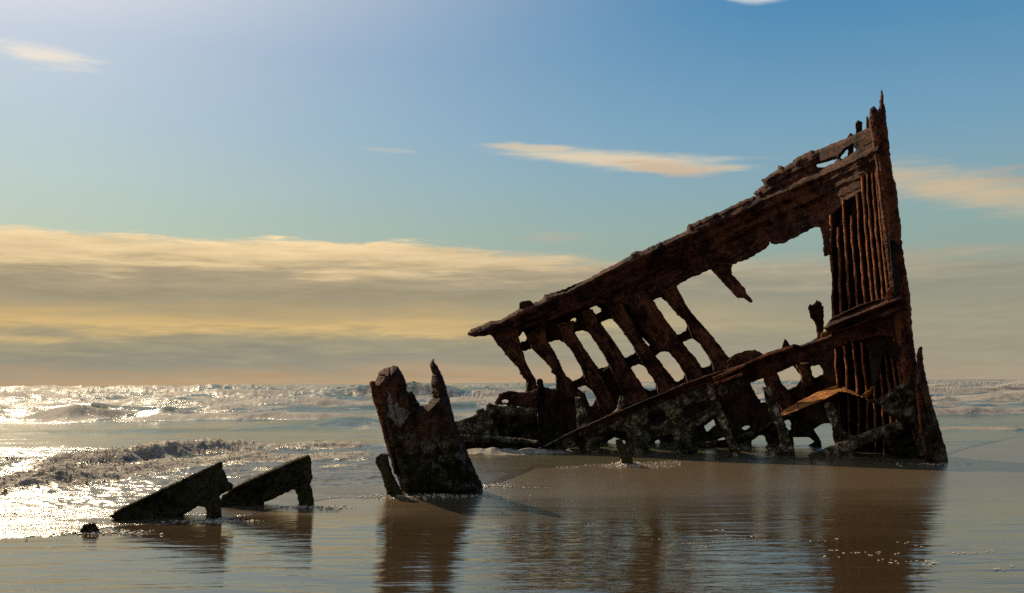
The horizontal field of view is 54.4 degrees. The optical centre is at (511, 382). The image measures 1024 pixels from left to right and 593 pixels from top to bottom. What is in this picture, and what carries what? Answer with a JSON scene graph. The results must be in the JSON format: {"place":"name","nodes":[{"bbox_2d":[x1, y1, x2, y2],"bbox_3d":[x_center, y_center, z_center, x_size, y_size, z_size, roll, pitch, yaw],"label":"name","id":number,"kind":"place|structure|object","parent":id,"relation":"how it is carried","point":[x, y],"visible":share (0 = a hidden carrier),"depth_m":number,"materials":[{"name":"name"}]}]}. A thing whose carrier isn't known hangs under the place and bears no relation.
{"place":"outdoors","nodes":[
{"label":"outdoors","id":0,"kind":"place"},
{"bbox_2d":[0,436,1023,592],"bbox_3d":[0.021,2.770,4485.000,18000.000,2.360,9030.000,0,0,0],"label":"sand","id":1,"kind":"structure","parent":0,"point":[786,515],"depth_m":10.12,"materials":[{"name":"brown sand"}]},
{"bbox_2d":[80,522,99,532],"bbox_3d":[-4.631,1.605,10.900,0.283,0.161,0.196,0,0,0],"label":"dark rock","id":2,"kind":"object","parent":1,"relation":"on","point":[90,527],"visible":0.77,"depth_m":10.82,"materials":[{"name":"stone"}]},
{"bbox_2d":[110,461,232,519],"bbox_3d":[-4.069,1.350,11.949,1.425,0.757,0.501,0,0,-19],"label":"iron fin","id":3,"kind":"object","parent":1,"relation":"on","point":[207,487],"visible":0.88,"depth_m":12.00,"materials":[{"name":"black metal"}]},
{"bbox_2d":[220,455,313,506],"bbox_3d":[-3.262,1.353,13.167,1.290,0.772,0.399,0,0,-11],"label":"iron fin","id":4,"kind":"object","parent":1,"relation":"on","point":[296,475],"visible":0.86,"depth_m":13.12,"materials":[{"name":"black metal"}]},
{"bbox_2d":[375,453,402,494],"bbox_3d":[-1.747,1.369,14.306,0.450,0.710,0.290,0,0,0],"label":"stump","id":5,"kind":"object","parent":1,"relation":"on","point":[391,486],"visible":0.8,"depth_m":14.20,"materials":[{"name":"wood"}]},
{"bbox_2d":[369,359,482,493],"bbox_3d":[-1.266,0.698,14.595,1.691,2.123,0.667,0,0,0],"label":"hull stump","id":6,"kind":"object","parent":1,"relation":"on","point":[427,450],"visible":0.93,"depth_m":14.36,"materials":[{"name":"metal"}]},
{"bbox_2d":[615,439,632,463],"bbox_3d":[2.166,1.377,19.099,0.365,0.601,0.212,0,0,0],"label":"wooden stub","id":7,"kind":"object","parent":1,"relation":"on","point":[625,457],"visible":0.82,"depth_m":19.03,"materials":[{"name":"wood"}]},
{"bbox_2d":[455,90,947,461],"bbox_3d":[3.881,-1.942,23.418,11.478,7.904,5.160,0,0,21],"label":"shipwreck","id":8,"kind":"object","parent":1,"relation":"on","point":[868,390],"visible":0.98,"depth_m":22.72,"materials":[{"name":"metal"}]},
{"bbox_2d":[0,378,1023,538],"bbox_3d":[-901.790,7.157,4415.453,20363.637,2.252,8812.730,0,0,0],"label":"sea","id":9,"kind":"structure","parent":0,"point":[43,421],"depth_m":27.45,"materials":[{"name":"liquid"}]},
{"bbox_2d":[0,437,1012,568],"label":"sea foam","id":10,"kind":"object","parent":9,"relation":"on","point":[122,531],"visible":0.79,"depth_m":16.27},
{"bbox_2d":[0,0,1023,386],"label":"sky","id":11,"kind":"structure","parent":0,"point":[193,192],"materials":[{"name":"blue"}]}
]}

